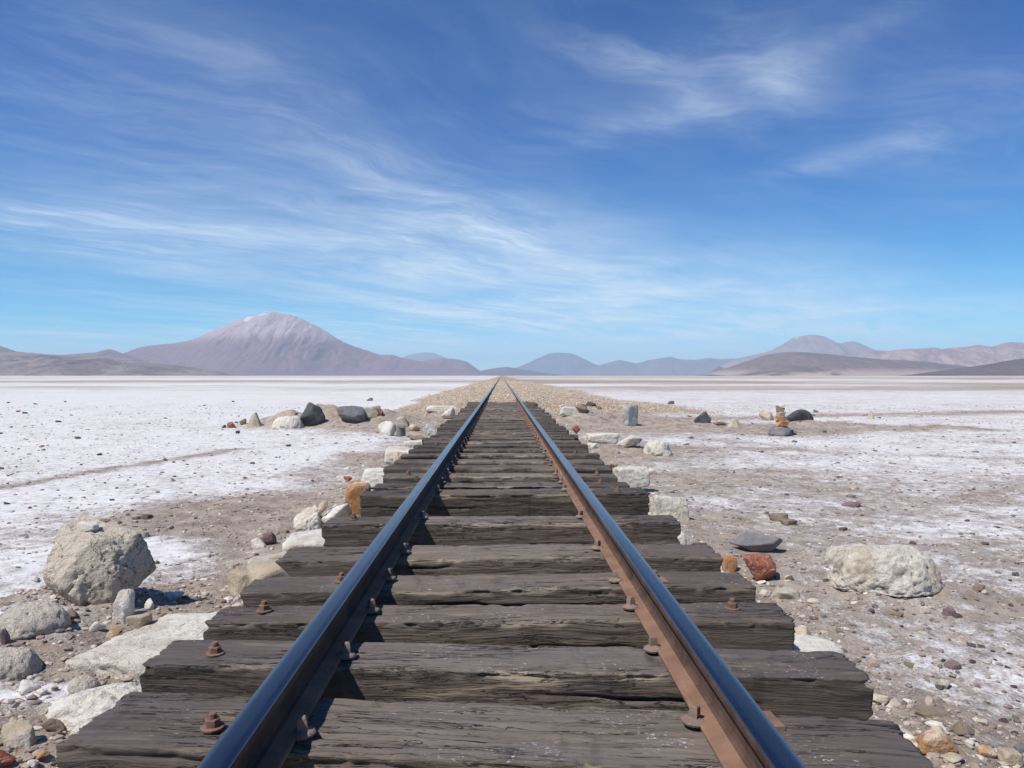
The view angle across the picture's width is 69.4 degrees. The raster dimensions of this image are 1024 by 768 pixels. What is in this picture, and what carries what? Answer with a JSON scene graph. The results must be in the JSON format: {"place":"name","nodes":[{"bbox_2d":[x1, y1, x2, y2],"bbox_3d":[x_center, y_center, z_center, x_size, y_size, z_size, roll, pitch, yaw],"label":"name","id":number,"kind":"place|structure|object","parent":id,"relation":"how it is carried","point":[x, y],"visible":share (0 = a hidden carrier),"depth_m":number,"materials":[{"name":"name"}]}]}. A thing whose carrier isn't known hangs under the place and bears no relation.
{"place":"outdoors","nodes":[
{"label":"outdoors","id":0,"kind":"place"},
{"bbox_2d":[0,346,144,361],"bbox_3d":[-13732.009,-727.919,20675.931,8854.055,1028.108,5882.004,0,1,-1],"label":"hill","id":1,"kind":"structure","parent":0,"point":[108,353],"depth_m":20728.78,"materials":[{"name":"stone"}]},
{"bbox_2d":[0,352,253,375],"bbox_3d":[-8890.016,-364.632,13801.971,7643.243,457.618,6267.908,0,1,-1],"label":"hill","id":2,"kind":"structure","parent":0,"point":[18,364],"depth_m":12523.79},
{"bbox_2d":[124,311,491,375],"bbox_3d":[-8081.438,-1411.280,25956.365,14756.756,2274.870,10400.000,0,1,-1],"label":"mountain","id":3,"kind":"structure","parent":0,"point":[272,343],"depth_m":24057.35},
{"bbox_2d":[402,352,444,360],"bbox_3d":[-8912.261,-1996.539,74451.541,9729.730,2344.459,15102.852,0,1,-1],"label":"mountain","id":4,"kind":"structure","parent":0,"point":[422,356],"depth_m":73551.34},
{"bbox_2d":[421,358,484,373],"bbox_3d":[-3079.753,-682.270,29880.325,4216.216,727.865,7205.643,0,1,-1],"label":"hill","id":5,"kind":"structure","parent":0,"point":[457,364],"depth_m":29380.38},
{"bbox_2d":[0,376,1023,767],"bbox_3d":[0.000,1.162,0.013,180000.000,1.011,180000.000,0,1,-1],"label":"ground","id":6,"kind":"structure","parent":0,"point":[144,402],"depth_m":8.98,"materials":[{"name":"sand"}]},
{"bbox_2d":[0,628,9,644],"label":"stone","id":7,"kind":"object","parent":6,"relation":"on","point":[4,637],"visible":1,"depth_m":2.77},
{"bbox_2d":[0,750,15,766],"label":"rock","id":8,"kind":"object","parent":6,"relation":"on","point":[7,759],"visible":1,"depth_m":2.00,"materials":[{"name":"red stone"}]},
{"bbox_2d":[1,720,35,748],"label":"rock","id":9,"kind":"object","parent":6,"relation":"on","point":[18,734],"visible":0.96,"depth_m":2.09,"materials":[{"name":"beige stone"}]},
{"bbox_2d":[0,647,43,681],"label":"rock","id":10,"kind":"object","parent":6,"relation":"on","point":[19,663],"visible":0.93,"depth_m":2.56,"materials":[{"name":"stone"}]},
{"bbox_2d":[18,679,41,694],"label":"stone","id":11,"kind":"object","parent":6,"relation":"on","point":[26,686],"visible":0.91,"depth_m":2.45,"materials":[{"name":"stone"}]},
{"bbox_2d":[0,601,71,639],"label":"rock","id":12,"kind":"object","parent":6,"relation":"on","point":[29,620],"visible":0.93,"depth_m":2.85,"materials":[{"name":"stone"}]},
{"bbox_2d":[34,702,51,714],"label":"rock","id":13,"kind":"object","parent":6,"relation":"on","point":[41,709],"visible":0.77,"depth_m":2.28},
{"bbox_2d":[41,718,64,731],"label":"rock","id":14,"kind":"object","parent":6,"relation":"on","point":[52,724],"visible":0.97,"depth_m":2.19,"materials":[{"name":"brown stone"}]},
{"bbox_2d":[67,675,99,693],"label":"rock","id":15,"kind":"object","parent":6,"relation":"on","point":[79,684],"visible":0.63,"depth_m":2.45,"materials":[{"name":"stone"}]},
{"bbox_2d":[45,682,141,733],"bbox_3d":[-1.254,1.103,2.425,0.480,0.280,0.540,0,1,-1],"label":"rock","id":16,"kind":"object","parent":6,"relation":"on","point":[81,709],"visible":0.28,"depth_m":2.27,"materials":[{"name":"stone"}]},
{"bbox_2d":[89,621,105,631],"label":"stone","id":17,"kind":"object","parent":6,"relation":"on","point":[96,625],"visible":1,"depth_m":2.93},
{"bbox_2d":[43,515,155,605],"bbox_3d":[-1.854,0.830,3.328,0.389,0.430,0.331,0,1,-1],"label":"boulder","id":18,"kind":"object","parent":6,"relation":"on","point":[105,563],"visible":0.86,"depth_m":3.23,"materials":[{"name":"stone"}]},
{"bbox_2d":[76,521,98,531],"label":"stone","id":19,"kind":"object","parent":18,"relation":"on","point":[88,526],"visible":0.98,"depth_m":3.30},
{"bbox_2d":[105,628,119,637],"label":"stone","id":20,"kind":"object","parent":6,"relation":"on","point":[113,632],"visible":0.93,"depth_m":2.91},
{"bbox_2d":[113,589,134,624],"bbox_3d":[-1.609,0.941,3.066,0.086,0.182,0.052,8,1,-1],"label":"stone","id":21,"kind":"object","parent":6,"relation":"on","point":[123,606],"visible":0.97,"depth_m":3.05,"materials":[{"name":"stone"}]},
{"bbox_2d":[126,610,152,628],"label":"stone","id":22,"kind":"object","parent":6,"relation":"on","point":[139,619],"visible":0.83,"depth_m":3.05,"materials":[{"name":"stone"}]},
{"bbox_2d":[65,611,218,682],"bbox_3d":[-1.260,1.095,2.885,0.720,0.285,0.660,0,1,5],"label":"slab","id":23,"kind":"object","parent":6,"relation":"on","point":[126,655],"depth_m":2.75,"materials":[{"name":"stone"}]},
{"bbox_2d":[164,591,184,600],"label":"rock","id":24,"kind":"object","parent":6,"relation":"on","point":[173,595],"visible":0.88,"depth_m":3.48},
{"bbox_2d":[228,568,248,595],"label":"rock","id":25,"kind":"object","parent":6,"relation":"on","point":[238,580],"visible":0.63,"depth_m":3.79,"materials":[{"name":"beige stone"}]},
{"bbox_2d":[247,412,261,427],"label":"rock","id":26,"kind":"object","parent":6,"relation":"on","point":[254,421],"visible":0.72,"depth_m":16.77,"materials":[{"name":"beige stone"}]},
{"bbox_2d":[251,537,264,548],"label":"stone","id":27,"kind":"object","parent":6,"relation":"on","point":[257,542],"visible":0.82,"depth_m":4.98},
{"bbox_2d":[247,551,290,584],"bbox_3d":[-1.236,1.075,3.995,0.360,0.300,0.500,0,1,-15],"label":"slab","id":28,"kind":"object","parent":6,"relation":"on","point":[261,567],"depth_m":3.79,"materials":[{"name":"beige stone"}]},
{"bbox_2d":[261,532,276,544],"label":"stone","id":29,"kind":"object","parent":6,"relation":"on","point":[267,538],"visible":0.98,"depth_m":5.06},
{"bbox_2d":[272,416,304,428],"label":"rock","id":30,"kind":"object","parent":6,"relation":"on","point":[288,422],"visible":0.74,"depth_m":16.27,"materials":[{"name":"stone"}]},
{"bbox_2d":[282,529,324,551],"bbox_3d":[-1.196,1.082,4.681,0.460,0.270,0.530,0,1,-6],"label":"slab","id":31,"kind":"object","parent":6,"relation":"on","point":[308,538],"depth_m":4.52,"materials":[{"name":"stone"}]},
{"bbox_2d":[293,505,322,531],"bbox_3d":[-1.526,1.025,5.511,0.223,0.244,0.178,0,1,-1],"label":"block","id":32,"kind":"object","parent":6,"relation":"on","point":[307,519],"depth_m":5.47,"materials":[{"name":"stone"}]},
{"bbox_2d":[300,402,324,425],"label":"rock","id":33,"kind":"object","parent":6,"relation":"on","point":[312,414],"visible":0.85,"depth_m":16.52,"materials":[{"name":"stone"}]},
{"bbox_2d":[321,503,351,524],"bbox_3d":[-1.316,1.014,5.556,0.250,0.258,0.200,0,1,-1],"label":"rock","id":34,"kind":"object","parent":6,"relation":"on","point":[342,510],"visible":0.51,"depth_m":5.49,"materials":[{"name":"stone"}]},
{"bbox_2d":[337,406,365,421],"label":"rock","id":35,"kind":"object","parent":6,"relation":"on","point":[353,413],"visible":0.98,"depth_m":16.44,"materials":[{"name":"grey stone"}]},
{"bbox_2d":[344,480,370,516],"bbox_3d":[-1.197,0.903,5.734,0.202,0.293,0.162,0,1,-1],"label":"block","id":36,"kind":"object","parent":6,"relation":"on","point":[354,491],"depth_m":5.66,"materials":[{"name":"orange stone"}]},
{"bbox_2d":[363,406,379,418],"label":"rock","id":37,"kind":"object","parent":6,"relation":"on","point":[371,412],"visible":0.83,"depth_m":16.78,"materials":[{"name":"beige stone"}]},
{"bbox_2d":[361,468,383,487],"bbox_3d":[-1.352,0.951,7.531,0.408,0.191,0.327,0,1,-1],"label":"slab","id":38,"kind":"object","parent":6,"relation":"on","point":[372,477],"depth_m":7.40,"materials":[{"name":"stone"}]},
{"bbox_2d":[378,421,396,435],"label":"rock","id":39,"kind":"object","parent":6,"relation":"on","point":[387,428],"visible":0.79,"depth_m":14.71,"materials":[{"name":"stone"}]},
{"bbox_2d":[384,446,412,464],"bbox_3d":[-1.374,0.902,9.276,0.432,0.224,0.346,0,1,-1],"label":"block","id":40,"kind":"object","parent":6,"relation":"on","point":[391,452],"depth_m":9.14,"materials":[{"name":"stone"}]},
{"bbox_2d":[397,416,409,427],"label":"rock","id":41,"kind":"object","parent":6,"relation":"on","point":[402,422],"visible":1,"depth_m":14.07,"materials":[{"name":"beige stone"}]},
{"bbox_2d":[404,439,421,447],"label":"block","id":42,"kind":"object","parent":6,"relation":"on","point":[410,443],"depth_m":10.25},
{"bbox_2d":[423,424,436,436],"bbox_3d":[-1.398,0.841,13.058,0.336,0.289,0.269,0,1,-1],"label":"block","id":43,"kind":"object","parent":6,"relation":"on","point":[429,430],"depth_m":12.95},
{"bbox_2d":[425,405,454,411],"bbox_3d":[-2.168,0.757,22.528,0.918,0.201,0.459,0,1,-1],"label":"slab","id":44,"kind":"object","parent":6,"relation":"on","point":[437,408],"depth_m":22.35,"materials":[{"name":"stone"}]},
{"bbox_2d":[441,408,454,418],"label":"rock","id":45,"kind":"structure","parent":6,"relation":"on","point":[448,413],"depth_m":19.97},
{"bbox_2d":[0,404,999,767],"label":"rubble","id":46,"kind":"object","parent":6,"relation":"on","point":[928,700],"visible":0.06,"depth_m":2.62,"materials":[{"name":"stone"}]},
{"bbox_2d":[393,381,724,416],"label":"gravel","id":47,"kind":"structure","parent":6,"relation":"on","point":[530,386],"depth_m":30.30,"materials":[{"name":"gravel"}]},
{"bbox_2d":[559,407,578,415],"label":"rock","id":48,"kind":"object","parent":6,"relation":"on","point":[567,411],"visible":0.94,"depth_m":17.89,"materials":[{"name":"stone"}]},
{"bbox_2d":[586,433,619,443],"bbox_3d":[1.536,0.919,12.571,0.561,0.171,0.281,0,1,-1],"label":"slab","id":49,"kind":"object","parent":6,"relation":"on","point":[603,437],"depth_m":12.44,"materials":[{"name":"concrete"}]},
{"bbox_2d":[616,435,642,446],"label":"rock","id":50,"kind":"object","parent":6,"relation":"on","point":[630,440],"visible":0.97,"depth_m":11.26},
{"bbox_2d":[623,404,637,425],"bbox_3d":[2.704,0.733,16.892,0.290,0.558,0.232,0,1,-25],"label":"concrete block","id":51,"kind":"object","parent":6,"relation":"on","point":[630,415],"visible":0.88,"depth_m":16.82,"materials":[{"name":"concrete"}]},
{"bbox_2d":[613,466,649,487],"bbox_3d":[1.219,0.952,7.567,0.362,0.220,0.254,0,1,-1],"label":"block","id":52,"kind":"object","parent":6,"relation":"on","point":[635,476],"depth_m":7.45,"materials":[{"name":"stone"}]},
{"bbox_2d":[643,440,671,455],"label":"rock","id":53,"kind":"object","parent":6,"relation":"on","point":[657,448],"visible":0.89,"depth_m":10.75,"materials":[{"name":"stone"}]},
{"bbox_2d":[651,495,689,520],"bbox_3d":[1.247,0.995,5.883,0.300,0.242,0.210,0,1,-1],"label":"block","id":54,"kind":"object","parent":6,"relation":"on","point":[676,507],"depth_m":5.79,"materials":[{"name":"stone"}]},
{"bbox_2d":[694,411,710,422],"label":"rock","id":55,"kind":"object","parent":6,"relation":"on","point":[703,417],"visible":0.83,"depth_m":17.49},
{"bbox_2d":[720,554,737,571],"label":"rock","id":56,"kind":"object","parent":6,"relation":"on","point":[729,563],"visible":0.67,"depth_m":4.30,"materials":[{"name":"orange stone"}]},
{"bbox_2d":[729,532,782,551],"bbox_3d":[1.649,1.082,4.983,0.359,0.158,0.179,0,1,-1],"label":"rock","id":57,"kind":"object","parent":6,"relation":"on","point":[753,542],"visible":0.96,"depth_m":4.95,"materials":[{"name":"grey stone"}]},
{"bbox_2d":[743,553,775,580],"bbox_3d":[1.388,1.040,4.149,0.175,0.181,0.166,0,1,17],"label":"rock","id":58,"kind":"object","parent":6,"relation":"on","point":[760,566],"visible":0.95,"depth_m":4.09,"materials":[{"name":"red stone"}]},
{"bbox_2d":[759,410,773,420],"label":"rock","id":59,"kind":"object","parent":6,"relation":"on","point":[766,415],"visible":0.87,"depth_m":19.80,"materials":[{"name":"beige stone"}]},
{"bbox_2d":[768,513,787,520],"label":"stone","id":60,"kind":"object","parent":6,"relation":"on","point":[775,516],"visible":0.83,"depth_m":6.04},
{"bbox_2d":[768,426,792,435],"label":"stone","id":61,"kind":"object","parent":6,"relation":"on","point":[779,431],"visible":0.86,"depth_m":14.89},
{"bbox_2d":[770,586,799,598],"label":"stone","id":62,"kind":"object","parent":6,"relation":"on","point":[785,592],"visible":0.93,"depth_m":3.83,"materials":[{"name":"stone"}]},
{"bbox_2d":[779,518,796,525],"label":"stone","id":63,"kind":"object","parent":6,"relation":"on","point":[785,521],"visible":1,"depth_m":5.89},
{"bbox_2d":[785,409,813,421],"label":"rock","id":64,"kind":"object","parent":6,"relation":"on","point":[800,415],"visible":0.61,"depth_m":17.68,"materials":[{"name":"stone"}]},
{"bbox_2d":[794,633,844,654],"bbox_3d":[1.075,1.108,2.828,0.350,0.260,0.360,0,1,-1],"label":"block","id":65,"kind":"object","parent":6,"relation":"on","point":[805,643],"depth_m":2.81,"materials":[{"name":"stone"}]},
{"bbox_2d":[824,545,845,564],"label":"rock","id":66,"kind":"object","parent":6,"relation":"on","point":[833,553],"visible":0.45,"depth_m":4.33,"materials":[{"name":"stone"}]},
{"bbox_2d":[873,694,887,704],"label":"stone","id":67,"kind":"object","parent":6,"relation":"on","point":[883,699],"visible":0.93,"depth_m":2.59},
{"bbox_2d":[830,543,944,597],"bbox_3d":[1.993,0.978,3.954,0.583,0.230,0.408,0,1,-1],"label":"boulder","id":68,"kind":"object","parent":6,"relation":"on","point":[898,570],"visible":0.99,"depth_m":3.82,"materials":[{"name":"stone"}]},
{"bbox_2d":[908,705,951,717],"bbox_3d":[1.420,1.112,2.501,0.153,0.024,0.069,0,1,11],"label":"slab","id":69,"kind":"object","parent":6,"relation":"on","point":[928,711],"depth_m":2.49,"materials":[{"name":"brown stone"}]},
{"bbox_2d":[915,726,958,754],"bbox_3d":[1.265,1.067,2.216,0.124,0.082,0.087,0,1,-1],"label":"rock","id":70,"kind":"object","parent":6,"relation":"on","point":[938,739],"visible":0.96,"depth_m":2.18,"materials":[{"name":"orange stone"}]},
{"bbox_2d":[941,752,963,762],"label":"rock","id":71,"kind":"object","parent":6,"relation":"on","point":[952,757],"visible":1,"depth_m":2.14,"materials":[{"name":"beige stone"}]},
{"bbox_2d":[944,660,961,669],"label":"stone","id":72,"kind":"object","parent":6,"relation":"on","point":[952,665],"visible":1,"depth_m":2.97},
{"bbox_2d":[950,720,973,735],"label":"rock","id":73,"kind":"object","parent":6,"relation":"on","point":[961,727],"visible":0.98,"depth_m":2.33,"materials":[{"name":"brown stone"}]},
{"bbox_2d":[976,745,996,757],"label":"rock","id":74,"kind":"object","parent":6,"relation":"on","point":[986,751],"visible":0.94,"depth_m":2.19,"materials":[{"name":"orange stone"}]},
{"bbox_2d":[997,747,1023,766],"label":"rock","id":75,"kind":"object","parent":6,"relation":"on","point":[1011,756],"visible":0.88,"depth_m":2.14,"materials":[{"name":"beige stone"}]},
{"bbox_2d":[0,0,1023,370],"label":"sky","id":76,"kind":"structure","parent":0,"point":[484,184],"materials":[{"name":"blue"}]},
{"bbox_2d":[481,367,560,375],"bbox_3d":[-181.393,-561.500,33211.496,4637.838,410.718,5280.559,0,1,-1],"label":"hill","id":77,"kind":"structure","parent":0,"point":[506,371],"depth_m":32270.15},
{"bbox_2d":[517,353,597,375],"bbox_3d":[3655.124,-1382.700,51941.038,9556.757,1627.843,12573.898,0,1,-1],"label":"mountain","id":78,"kind":"structure","parent":0,"point":[563,364],"depth_m":50183.79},
{"bbox_2d":[567,357,738,375],"bbox_3d":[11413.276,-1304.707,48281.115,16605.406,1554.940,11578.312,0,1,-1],"label":"mountain","id":79,"kind":"structure","parent":0,"point":[668,366],"depth_m":46602.43,"materials":[{"name":"stone"}]},
{"bbox_2d":[710,335,874,372],"bbox_3d":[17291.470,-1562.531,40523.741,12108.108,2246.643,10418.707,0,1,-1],"label":"mountain","id":80,"kind":"structure","parent":0,"point":[816,344],"depth_m":39585.68,"materials":[{"name":"stone"}]},
{"bbox_2d":[698,352,967,375],"bbox_3d":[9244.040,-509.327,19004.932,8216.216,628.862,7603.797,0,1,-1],"label":"hill","id":81,"kind":"structure","parent":0,"point":[797,364],"depth_m":17370.86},
{"bbox_2d":[859,342,1023,366],"bbox_3d":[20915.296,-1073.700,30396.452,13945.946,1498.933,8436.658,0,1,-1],"label":"mountain","id":82,"kind":"structure","parent":0,"point":[973,355],"depth_m":29186.87,"materials":[{"name":"stone"}]},
{"bbox_2d":[899,358,1023,375],"bbox_3d":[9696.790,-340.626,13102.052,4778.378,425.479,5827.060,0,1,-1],"label":"hill","id":83,"kind":"structure","parent":0,"point":[1015,367],"depth_m":12704.12,"materials":[{"name":"stone"}]},
{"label":"culvert wall","id":84,"kind":"structure","parent":0,"visible":0},
{"bbox_2d":[56,692,933,767],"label":"sleeper","id":85,"kind":"object","parent":84,"relation":"on","point":[154,730],"visible":0.79,"depth_m":1.75,"materials":[{"name":"brown wood"}]},
{"bbox_2d":[240,568,755,605],"bbox_3d":[-0.046,0.875,3.061,2.068,0.222,0.243,0,1,-2],"label":"sleeper","id":86,"kind":"object","parent":84,"relation":"on","point":[601,588],"visible":0.43,"depth_m":2.98,"materials":[{"name":"brown wood"}]},
{"bbox_2d":[422,434,574,444],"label":"sleeper","id":87,"kind":"object","parent":84,"relation":"on","point":[561,437],"visible":0.33,"depth_m":10.05,"materials":[{"name":"brown wood"}]},
{"bbox_2d":[393,455,604,465],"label":"sleeper","id":88,"kind":"object","parent":84,"relation":"on","point":[509,462],"visible":0.38,"depth_m":7.35,"materials":[{"name":"brown wood"}]},
{"bbox_2d":[400,449,599,459],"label":"sleeper","id":89,"kind":"object","parent":84,"relation":"on","point":[518,456],"visible":0.37,"depth_m":7.93,"materials":[{"name":"brown wood"}]},
{"bbox_2d":[445,419,554,422],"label":"sleeper","id":90,"kind":"object","parent":84,"relation":"on","point":[476,420],"visible":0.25,"depth_m":13.68,"materials":[{"name":"brown wood"}]},
{"bbox_2d":[383,468,617,483],"bbox_3d":[-0.099,0.840,6.356,1.990,0.222,0.247,0,1,-1],"label":"sleeper","id":91,"kind":"object","parent":84,"relation":"on","point":[409,477],"visible":0.41,"depth_m":6.25,"materials":[{"name":"brown wood"}]},
{"bbox_2d":[413,441,587,448],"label":"sleeper","id":92,"kind":"object","parent":84,"relation":"on","point":[464,445],"visible":0.34,"depth_m":9.02,"materials":[{"name":"brown wood"}]},
{"bbox_2d":[447,417,555,422],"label":"sleeper","id":93,"kind":"object","parent":84,"relation":"on","point":[505,420],"visible":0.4,"depth_m":14.09,"materials":[{"name":"brown wood"}]},
{"bbox_2d":[423,437,580,444],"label":"sleeper","id":94,"kind":"object","parent":84,"relation":"on","point":[427,442],"visible":0.31,"depth_m":9.47,"materials":[{"name":"brown wood"}]},
{"bbox_2d":[454,412,551,416],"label":"sleeper","id":95,"kind":"object","parent":84,"relation":"on","point":[548,415],"visible":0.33,"depth_m":15.98,"materials":[{"name":"brown wood"}]},
{"bbox_2d":[139,635,873,720],"bbox_3d":[-0.035,0.886,2.242,2.129,0.221,0.229,0,1,2],"label":"sleeper","id":96,"kind":"object","parent":84,"relation":"on","point":[829,684],"visible":0.59,"depth_m":2.15,"materials":[{"name":"brown wood"}]},
{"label":"culvert wall","id":97,"kind":"structure","parent":0,"visible":0},
{"bbox_2d":[383,460,612,475],"bbox_3d":[-0.129,0.833,6.932,2.122,0.222,0.244,0,1,-1],"label":"sleeper","id":98,"kind":"object","parent":97,"relation":"on","point":[601,469],"visible":0.34,"depth_m":6.83,"materials":[{"name":"brown wood"}]},
{"bbox_2d":[408,445,588,453],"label":"sleeper","id":99,"kind":"object","parent":97,"relation":"on","point":[493,450],"visible":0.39,"depth_m":8.48,"materials":[{"name":"brown wood"}]},
{"bbox_2d":[275,540,722,576],"bbox_3d":[-0.055,0.870,3.590,2.094,0.221,0.301,0,1,-1],"label":"sleeper","id":100,"kind":"object","parent":97,"relation":"on","point":[440,560],"visible":0.47,"depth_m":3.47,"materials":[{"name":"brown wood"}]},
{"bbox_2d":[203,596,795,650],"bbox_3d":[-0.044,0.882,2.664,2.063,0.223,0.212,0,1,0],"label":"sleeper","id":101,"kind":"object","parent":97,"relation":"on","point":[731,624],"visible":0.53,"depth_m":2.57,"materials":[{"name":"brown wood"}]},
{"bbox_2d":[440,421,558,426],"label":"sleeper","id":102,"kind":"object","parent":97,"relation":"on","point":[526,423],"visible":0.29,"depth_m":13.09,"materials":[{"name":"brown wood"}]},
{"bbox_2d":[321,510,680,546],"bbox_3d":[-0.060,0.861,4.378,2.080,0.220,0.241,0,1,-1],"label":"sleeper","id":103,"kind":"object","parent":97,"relation":"on","point":[353,530],"visible":0.59,"depth_m":4.27,"materials":[{"name":"brown wood"}]},
{"bbox_2d":[373,477,629,490],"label":"sleeper","id":104,"kind":"object","parent":97,"relation":"on","point":[444,485],"visible":0.32,"depth_m":5.72,"materials":[{"name":"brown wood"}]},
{"bbox_2d":[437,424,565,431],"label":"sleeper","id":105,"kind":"object","parent":97,"relation":"on","point":[497,428],"visible":0.3,"depth_m":12.01,"materials":[{"name":"brown wood"}]},
{"bbox_2d":[435,429,567,434],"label":"sleeper","id":106,"kind":"object","parent":97,"relation":"on","point":[482,433],"visible":0.27,"depth_m":10.97,"materials":[{"name":"brown wood"}]},
{"bbox_2d":[459,411,543,414],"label":"sleeper","id":107,"kind":"object","parent":97,"relation":"on","point":[496,413],"visible":0.26,"depth_m":16.58,"materials":[{"name":"brown wood"}]},
{"bbox_2d":[438,427,568,433],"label":"sleeper","id":108,"kind":"object","parent":97,"relation":"on","point":[530,430],"visible":0.24,"depth_m":11.48,"materials":[{"name":"brown wood"}]},
{"bbox_2d":[442,423,564,426],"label":"sleeper","id":109,"kind":"object","parent":97,"relation":"on","point":[503,425],"visible":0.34,"depth_m":12.55,"materials":[{"name":"brown wood"}]},
{"bbox_2d":[452,416,554,419],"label":"sleeper","id":110,"kind":"object","parent":97,"relation":"on","point":[542,418],"visible":0.32,"depth_m":14.67,"materials":[{"name":"brown wood"}]},
{"bbox_2d":[359,484,649,516],"bbox_3d":[-0.045,0.850,5.438,2.094,0.221,0.273,0,1,-5],"label":"sleeper","id":111,"kind":"object","parent":97,"relation":"on","point":[532,502],"visible":0.71,"depth_m":5.32,"materials":[{"name":"brown wood"}]},
{"bbox_2d":[430,431,578,440],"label":"sleeper","id":112,"kind":"object","parent":97,"relation":"on","point":[528,435],"visible":0.3,"depth_m":10.51,"materials":[{"name":"brown wood"}]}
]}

